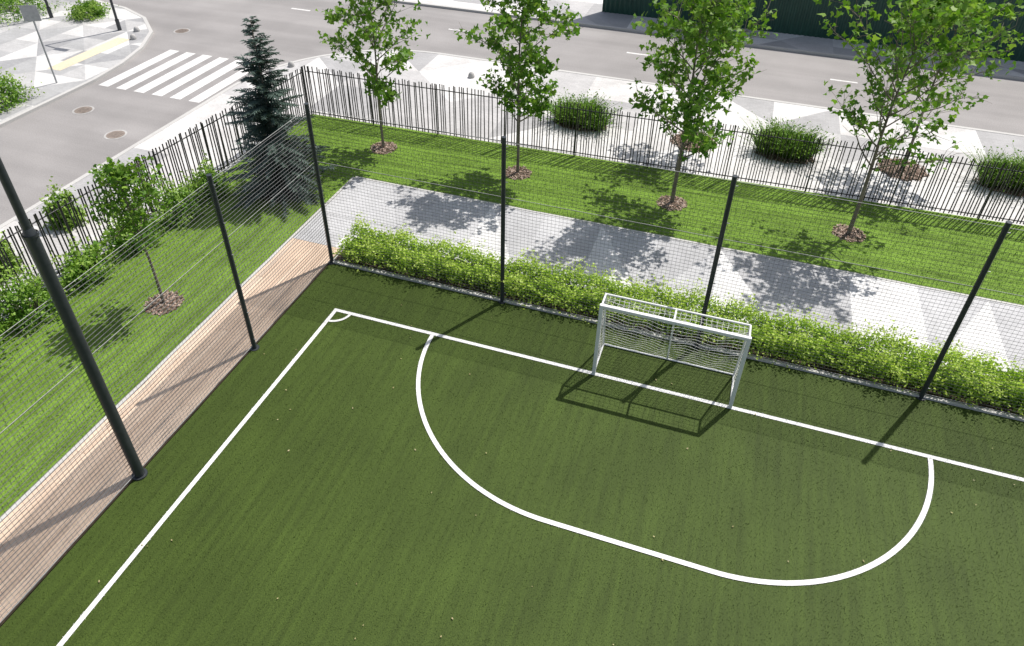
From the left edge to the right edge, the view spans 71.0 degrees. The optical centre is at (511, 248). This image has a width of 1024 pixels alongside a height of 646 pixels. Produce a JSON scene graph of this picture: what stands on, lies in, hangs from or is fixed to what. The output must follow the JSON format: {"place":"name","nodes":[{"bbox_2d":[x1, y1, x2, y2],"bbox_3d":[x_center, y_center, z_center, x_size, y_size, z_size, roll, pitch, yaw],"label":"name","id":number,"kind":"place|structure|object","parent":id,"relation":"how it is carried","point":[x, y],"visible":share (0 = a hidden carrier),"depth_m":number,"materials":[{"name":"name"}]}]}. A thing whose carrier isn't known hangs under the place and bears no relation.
{"place":"outdoors","nodes":[
{"label":"outdoors","id":0,"kind":"place"},
{"bbox_2d":[0,0,148,121],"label":"pavement","id":1,"kind":"structure","parent":0,"point":[21,50],"depth_m":32.04,"materials":[{"name":"grey concrete"}]},
{"bbox_2d":[0,67,44,113],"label":"shrub","id":2,"kind":"object","parent":1,"relation":"on","point":[15,89],"visible":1,"depth_m":26.95,"materials":[{"name":"green plant"}]},
{"bbox_2d":[0,0,66,27],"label":"shrub","id":3,"kind":"object","parent":1,"relation":"on","point":[3,6],"visible":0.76,"depth_m":34.99,"materials":[{"name":"green plant"}]},
{"bbox_2d":[19,3,57,82],"bbox_3d":[-18.239,-7.924,27.870,0.600,3.150,0.089,-5,36,-9],"label":"traffic sign","id":4,"kind":"object","parent":1,"relation":"on","point":[29,12],"visible":1,"depth_m":27.19,"materials":[{"name":"metal"}]},
{"bbox_2d":[44,0,53,17],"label":"street lamp","id":5,"kind":"object","parent":1,"relation":"on","point":[49,11],"visible":1,"depth_m":34.89,"materials":[{"name":"metal"}]},
{"bbox_2d":[48,38,129,70],"bbox_3d":[-18.465,-8.559,31.431,0.700,0.001,4.000,12,37,14],"label":"tactile strip","id":6,"kind":"object","parent":1,"relation":"on","point":[86,54],"visible":1,"depth_m":31.31,"materials":[{"name":"yellow concrete"}]},
{"bbox_2d":[62,0,118,21],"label":"shrub","id":7,"kind":"object","parent":1,"relation":"on","point":[78,11],"visible":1,"depth_m":34.99,"materials":[{"name":"green plant"}]},
{"bbox_2d":[109,0,121,30],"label":"street lamp","id":8,"kind":"object","parent":1,"relation":"on","point":[118,25],"visible":1,"depth_m":33.50,"materials":[{"name":"metal"}]},
{"bbox_2d":[130,34,136,39],"bbox_3d":[-17.370,-9.717,32.876,0.280,0.235,0.280,12,37,14],"label":"concrete bollard","id":9,"kind":"object","parent":1,"relation":"on","point":[133,37],"visible":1,"depth_m":32.81,"materials":[{"name":"grey concrete"}]},
{"bbox_2d":[133,26,139,31],"bbox_3d":[-17.653,-10.331,33.720,0.280,0.235,0.280,12,37,14],"label":"concrete bollard","id":10,"kind":"object","parent":1,"relation":"on","point":[136,29],"visible":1,"depth_m":33.65,"materials":[{"name":"grey concrete"}]},
{"bbox_2d":[0,157,351,515],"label":"lawn","id":11,"kind":"structure","parent":0,"point":[68,378],"depth_m":17.16,"materials":[{"name":"green plant"}]},
{"bbox_2d":[0,318,23,364],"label":"shrub","id":12,"kind":"object","parent":11,"relation":"on","point":[2,332],"visible":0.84,"depth_m":16.40,"materials":[{"name":"green plant"}]},
{"bbox_2d":[0,247,72,337],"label":"shrub","id":13,"kind":"object","parent":11,"relation":"on","point":[39,295],"visible":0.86,"depth_m":16.95,"materials":[{"name":"green plant"}]},
{"bbox_2d":[50,224,117,297],"bbox_3d":[-11.050,0.191,18.268,1.507,1.476,2.114,26,42,30],"label":"shrub","id":14,"kind":"object","parent":11,"relation":"on","point":[75,268],"visible":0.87,"depth_m":18.30,"materials":[{"name":"green plant"}]},
{"bbox_2d":[87,208,169,266],"bbox_3d":[-10.422,-0.671,19.462,2.273,1.509,1.472,-30,46,-35],"label":"shrub","id":15,"kind":"object","parent":11,"relation":"on","point":[121,241],"visible":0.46,"depth_m":19.36,"materials":[{"name":"green plant"}]},
{"bbox_2d":[144,289,184,314],"bbox_3d":[-8.686,1.331,17.904,0.985,0.089,0.975,12,37,14],"label":"bark mulch ring","id":16,"kind":"object","parent":11,"relation":"on","point":[165,303],"visible":0.79,"depth_m":17.87,"materials":[{"name":"wood"}]},
{"bbox_2d":[75,154,172,302],"bbox_3d":[-8.653,-0.258,16.614,1.844,4.146,2.476,12,37,14],"label":"young tree","id":17,"kind":"object","parent":16,"relation":"on","point":[117,175],"visible":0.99,"depth_m":15.90,"materials":[{"name":"green plant"}]},
{"bbox_2d":[149,171,214,233],"bbox_3d":[-9.632,-1.459,20.604,1.658,1.468,2.200,12,37,14],"label":"shrub","id":18,"kind":"object","parent":11,"relation":"on","point":[179,195],"visible":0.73,"depth_m":20.61,"materials":[{"name":"green plant"}]},
{"bbox_2d":[180,150,235,207],"bbox_3d":[-9.193,-2.156,21.729,1.586,1.302,1.647,-9,37,-14],"label":"shrub","id":19,"kind":"object","parent":11,"relation":"on","point":[196,183],"visible":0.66,"depth_m":21.65,"materials":[{"name":"green plant"}]},
{"bbox_2d":[222,16,339,216],"bbox_3d":[-7.127,-4.017,20.865,3.491,5.431,3.464,12,37,14],"label":"spruce tree","id":20,"kind":"object","parent":11,"relation":"on","point":[263,112],"visible":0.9,"depth_m":20.77,"materials":[{"name":"green plant"}]},
{"bbox_2d":[262,183,308,202],"bbox_3d":[-7.114,-1.844,22.351,1.551,0.086,1.578,12,37,14],"label":"bark mulch ring","id":21,"kind":"object","parent":11,"relation":"on","point":[267,197],"visible":0.09,"depth_m":21.99,"materials":[{"name":"wood"}]},
{"bbox_2d":[0,0,1023,224],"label":"asphalt road","id":22,"kind":"structure","parent":0,"point":[60,142],"depth_m":31.00,"materials":[{"name":"grey asphalt"}]},
{"bbox_2d":[0,0,152,127],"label":"kerb","id":23,"kind":"structure","parent":22,"relation":"on","point":[134,53],"depth_m":29.10,"materials":[{"name":"concrete"}]},
{"bbox_2d":[72,106,93,113],"bbox_3d":[-16.149,-5.226,27.028,0.760,0.014,0.760,12,37,14],"label":"manhole cover","id":24,"kind":"object","parent":22,"relation":"on","point":[84,109],"visible":1,"depth_m":27.04,"materials":[{"name":"metal"}]},
{"bbox_2d":[104,130,126,139],"bbox_3d":[-14.065,-4.051,25.455,0.760,0.014,0.760,12,37,14],"label":"manhole cover","id":25,"kind":"object","parent":22,"relation":"on","point":[115,134],"visible":1,"depth_m":25.45,"materials":[{"name":"metal"}]},
{"bbox_2d":[173,28,189,33],"bbox_3d":[-15.727,-10.379,34.189,0.760,0.014,0.760,12,37,14],"label":"manhole cover","id":26,"kind":"object","parent":22,"relation":"on","point":[181,30],"visible":1,"depth_m":34.20,"materials":[{"name":"metal"}]},
{"bbox_2d":[99,50,264,102],"bbox_3d":[-13.303,-7.198,29.859,5.710,0.001,4.250,12,37,14],"label":"crosswalk marking","id":27,"kind":"object","parent":22,"relation":"on","point":[189,77],"visible":0.89,"depth_m":29.76,"materials":[{"name":"white paint"}]},
{"bbox_2d":[0,49,1023,228],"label":"kerb","id":28,"kind":"structure","parent":22,"relation":"on","point":[4,224],"depth_m":27.50,"materials":[{"name":"concrete"}]},
{"bbox_2d":[291,8,857,82],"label":"lane marking","id":29,"kind":"object","parent":22,"relation":"on","point":[627,52],"visible":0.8,"depth_m":32.68,"materials":[{"name":"white paint"}]},
{"bbox_2d":[386,0,1023,80],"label":"kerb","id":30,"kind":"structure","parent":22,"relation":"on","point":[746,44],"depth_m":34.22,"materials":[{"name":"concrete"}]},
{"bbox_2d":[0,51,1023,319],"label":"pavement","id":31,"kind":"structure","parent":0,"point":[448,73],"depth_m":26.01,"materials":[{"name":"grey concrete"}]},
{"bbox_2d":[0,230,24,279],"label":"shrub","id":32,"kind":"object","parent":31,"relation":"on","point":[10,255],"visible":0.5,"depth_m":18.58,"materials":[{"name":"green plant"}]},
{"bbox_2d":[36,176,88,232],"bbox_3d":[-12.691,-1.302,20.308,1.226,1.507,1.134,12,37,14],"label":"shrub","id":33,"kind":"object","parent":31,"relation":"on","point":[61,197],"visible":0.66,"depth_m":20.30,"materials":[{"name":"green plant"}]},
{"bbox_2d":[0,66,310,304],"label":"metal bar fence","id":34,"kind":"object","parent":31,"relation":"on","point":[37,220],"visible":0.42,"depth_m":20.86,"materials":[{"name":"black metal"}]},
{"bbox_2d":[0,264,328,626],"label":"pitch kerb","id":35,"kind":"structure","parent":31,"relation":"on","point":[111,502],"depth_m":14.04,"materials":[{"name":"concrete"}]},
{"bbox_2d":[0,238,340,620],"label":"wooden deck","id":36,"kind":"structure","parent":31,"relation":"on","point":[215,330],"depth_m":14.72,"materials":[{"name":"brown wood"}]},
{"bbox_2d":[288,61,294,66],"bbox_3d":[-9.406,-7.869,30.532,0.280,0.235,0.280,12,37,14],"label":"concrete bollard","id":37,"kind":"object","parent":31,"relation":"on","point":[290,63],"visible":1,"depth_m":30.45,"materials":[{"name":"grey concrete"}]},
{"bbox_2d":[468,72,474,78],"bbox_3d":[-1.692,-7.244,29.879,0.280,0.235,0.280,12,37,14],"label":"concrete bollard","id":38,"kind":"object","parent":31,"relation":"on","point":[471,75],"visible":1,"depth_m":29.80,"materials":[{"name":"grey concrete"}]},
{"bbox_2d":[0,264,1023,645],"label":"artificial turf pitch","id":39,"kind":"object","parent":31,"relation":"on","point":[414,604],"visible":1,"depth_m":13.39,"materials":[{"name":"green plastic"}]},
{"bbox_2d":[0,158,147,480],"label":"floodlight pole","id":40,"kind":"object","parent":39,"relation":"on","point":[38,253],"visible":0.98,"depth_m":11.46,"materials":[{"name":"metal"}]},
{"bbox_2d":[206,173,259,350],"bbox_3d":[-5.941,0.437,15.319,0.220,4.620,0.220,12,37,14],"label":"net post","id":41,"kind":"object","parent":39,"relation":"on","point":[255,347],"visible":0.98,"depth_m":15.12,"materials":[{"name":"metal"}]},
{"bbox_2d":[0,109,329,622],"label":"ball stop net","id":42,"kind":"object","parent":41,"relation":"attached to","point":[149,383],"visible":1,"depth_m":13.27,"materials":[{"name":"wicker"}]},
{"bbox_2d":[0,265,1023,645],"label":"turf pile","id":43,"kind":"object","parent":39,"relation":"on","point":[546,479],"visible":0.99,"depth_m":13.85,"materials":[{"name":"green plastic"}]},
{"bbox_2d":[56,308,1023,645],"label":"pitch line marking","id":44,"kind":"object","parent":39,"relation":"on","point":[558,524],"visible":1,"depth_m":13.84,"materials":[{"name":"white paint"}]},
{"bbox_2d":[98,325,1014,644],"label":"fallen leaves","id":45,"kind":"object","parent":39,"relation":"on","point":[452,617],"visible":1,"depth_m":13.23,"materials":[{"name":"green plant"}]},
{"bbox_2d":[592,293,751,408],"bbox_3d":[3.437,2.022,15.587,3.080,2.040,1.060,12,37,14],"label":"football goal","id":46,"kind":"object","parent":39,"relation":"on","point":[747,338],"visible":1,"depth_m":15.18,"materials":[{"name":"white metal"}]},
{"bbox_2d":[0,176,1023,521],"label":"path edging","id":47,"kind":"object","parent":31,"relation":"on","point":[24,496],"visible":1,"depth_m":19.16,"materials":[{"name":"concrete"}]},
{"bbox_2d":[553,117,606,131],"bbox_3d":[2.527,-4.625,26.490,2.080,0.088,1.278,12,37,14],"label":"bark mulch ring","id":48,"kind":"object","parent":31,"relation":"on","point":[570,126],"visible":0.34,"depth_m":26.25,"materials":[{"name":"wood"}]},
{"bbox_2d":[536,87,622,134],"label":"ornamental grass","id":49,"kind":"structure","parent":48,"relation":"on","point":[592,103],"depth_m":26.00,"materials":[{"name":"green plant"}]},
{"bbox_2d":[333,260,1023,421],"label":"pitch kerb","id":50,"kind":"structure","parent":31,"relation":"on","point":[935,399],"depth_m":16.89,"materials":[{"name":"concrete"}]},
{"bbox_2d":[304,103,335,264],"bbox_3d":[-4.824,-1.500,18.038,0.220,4.620,0.220,12,37,14],"label":"net post","id":51,"kind":"object","parent":50,"relation":"on","point":[313,147],"visible":0.99,"depth_m":17.86,"materials":[{"name":"metal"}]},
{"bbox_2d":[310,109,1023,416],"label":"ball stop net","id":52,"kind":"object","parent":51,"relation":"attached to","point":[683,256],"visible":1,"depth_m":15.70,"materials":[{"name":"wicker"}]},
{"bbox_2d":[498,136,507,303],"bbox_3d":[-0.211,-0.536,16.829,0.220,4.620,0.220,12,37,14],"label":"net post","id":53,"kind":"object","parent":50,"relation":"on","point":[503,196],"visible":1,"depth_m":16.61,"materials":[{"name":"metal"}]},
{"bbox_2d":[692,174,737,348],"bbox_3d":[4.402,0.427,15.620,0.220,4.620,0.220,12,37,14],"label":"net post","id":54,"kind":"object","parent":50,"relation":"on","point":[721,237],"visible":0.93,"depth_m":15.34,"materials":[{"name":"metal"}]},
{"bbox_2d":[916,220,1012,400],"bbox_3d":[9.015,1.391,14.412,0.220,4.620,0.220,12,37,14],"label":"net post","id":55,"kind":"object","parent":50,"relation":"on","point":[979,280],"visible":1,"depth_m":14.19,"materials":[{"name":"metal"}]},
{"bbox_2d":[335,238,1023,416],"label":"soil bed","id":56,"kind":"object","parent":31,"relation":"on","point":[832,370],"visible":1,"depth_m":17.20,"materials":[{"name":"brown soil"}]},
{"bbox_2d":[333,212,1023,417],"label":"hedge","id":57,"kind":"object","parent":56,"relation":"on","point":[796,341],"visible":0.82,"depth_m":17.08,"materials":[{"name":"green plant"}]},
{"bbox_2d":[670,132,716,150],"bbox_3d":[6.459,-3.825,25.474,1.659,0.089,1.678,12,37,14],"label":"bark mulch ring","id":58,"kind":"object","parent":31,"relation":"on","point":[678,138],"visible":0.24,"depth_m":25.43,"materials":[{"name":"wood"}]},
{"bbox_2d":[670,0,778,134],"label":"maple tree","id":59,"kind":"object","parent":58,"relation":"on","point":[746,17],"visible":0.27,"depth_m":22.70,"materials":[{"name":"green plant"}]},
{"bbox_2d":[754,149,815,163],"bbox_3d":[9.403,-3.269,24.786,2.097,0.084,1.293,12,37,14],"label":"bark mulch ring","id":60,"kind":"object","parent":31,"relation":"on","point":[796,160],"visible":0.38,"depth_m":24.52,"materials":[{"name":"wood"}]},
{"bbox_2d":[736,116,840,159],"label":"ornamental grass","id":61,"kind":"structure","parent":60,"relation":"on","point":[790,132],"depth_m":24.35,"materials":[{"name":"green plant"}]},
{"bbox_2d":[876,157,928,180],"bbox_3d":[13.106,-2.697,24.096,1.662,0.082,1.689,12,37,14],"label":"bark mulch ring","id":62,"kind":"object","parent":31,"relation":"on","point":[917,173],"visible":0.59,"depth_m":23.99,"materials":[{"name":"wood"}]},
{"bbox_2d":[881,0,1023,168],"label":"maple tree","id":63,"kind":"object","parent":62,"relation":"on","point":[978,6],"visible":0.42,"depth_m":21.32,"materials":[{"name":"green plant"}]},
{"bbox_2d":[973,177,1023,196],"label":"bark mulch ring","id":64,"kind":"object","parent":31,"relation":"on","point":[1011,191],"visible":0.38,"depth_m":23.07,"materials":[{"name":"wood"}]},
{"bbox_2d":[960,140,1023,191],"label":"ornamental grass","id":65,"kind":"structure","parent":64,"relation":"on","point":[1015,161],"depth_m":23.02,"materials":[{"name":"green plant"}]},
{"bbox_2d":[0,115,1023,507],"bbox_3d":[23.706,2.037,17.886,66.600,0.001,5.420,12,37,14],"label":"lawn","id":66,"kind":"structure","parent":0,"point":[611,168],"depth_m":21.96,"materials":[{"name":"green plant"}]},
{"bbox_2d":[371,141,396,153],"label":"bark mulch ring","id":67,"kind":"object","parent":66,"relation":"on","point":[379,145],"visible":0.93,"depth_m":24.68,"materials":[{"name":"wood"}]},
{"bbox_2d":[315,0,430,147],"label":"maple tree","id":68,"kind":"object","parent":67,"relation":"on","point":[376,86],"visible":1,"depth_m":22.27,"materials":[{"name":"green plant"}]},
{"bbox_2d":[506,165,531,179],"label":"bark mulch ring","id":69,"kind":"object","parent":66,"relation":"on","point":[513,171],"visible":0.73,"depth_m":23.41,"materials":[{"name":"wood"}]},
{"bbox_2d":[450,0,582,172],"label":"maple tree","id":70,"kind":"object","parent":69,"relation":"on","point":[516,28],"visible":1,"depth_m":20.71,"materials":[{"name":"green plant"}]},
{"bbox_2d":[303,65,1023,224],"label":"metal bar fence","id":71,"kind":"object","parent":66,"relation":"on","point":[690,170],"visible":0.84,"depth_m":23.15,"materials":[{"name":"black metal"}]},
{"bbox_2d":[657,195,686,210],"bbox_3d":[4.931,-1.430,22.110,0.958,0.092,0.972,12,37,14],"label":"bark mulch ring","id":72,"kind":"object","parent":66,"relation":"on","point":[674,206],"visible":0.85,"depth_m":22.06,"materials":[{"name":"wood"}]},
{"bbox_2d":[627,0,766,202],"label":"maple tree","id":73,"kind":"object","parent":72,"relation":"on","point":[727,38],"visible":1,"depth_m":19.15,"materials":[{"name":"green plant"}]},
{"bbox_2d":[831,223,865,241],"bbox_3d":[9.814,-0.460,20.903,0.975,0.086,0.939,12,37,14],"label":"bark mulch ring","id":74,"kind":"object","parent":66,"relation":"on","point":[843,229],"visible":0.82,"depth_m":20.87,"materials":[{"name":"wood"}]},
{"bbox_2d":[813,0,1023,233],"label":"maple tree","id":75,"kind":"object","parent":74,"relation":"on","point":[917,20],"visible":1,"depth_m":17.87,"materials":[{"name":"green plant"}]},
{"bbox_2d":[294,178,1023,375],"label":"garden path","id":76,"kind":"structure","parent":0,"point":[488,222],"depth_m":19.47,"materials":[{"name":"grey concrete"}]},
{"bbox_2d":[404,0,1023,76],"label":"pavement","id":77,"kind":"structure","parent":0,"point":[590,11],"depth_m":35.06,"materials":[{"name":"grey concrete"}]},
{"bbox_2d":[602,0,1023,61],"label":"corrugated metal fence","id":78,"kind":"object","parent":77,"relation":"on","point":[799,17],"visible":0.36,"depth_m":34.05,"materials":[{"name":"green metal"}]}
]}

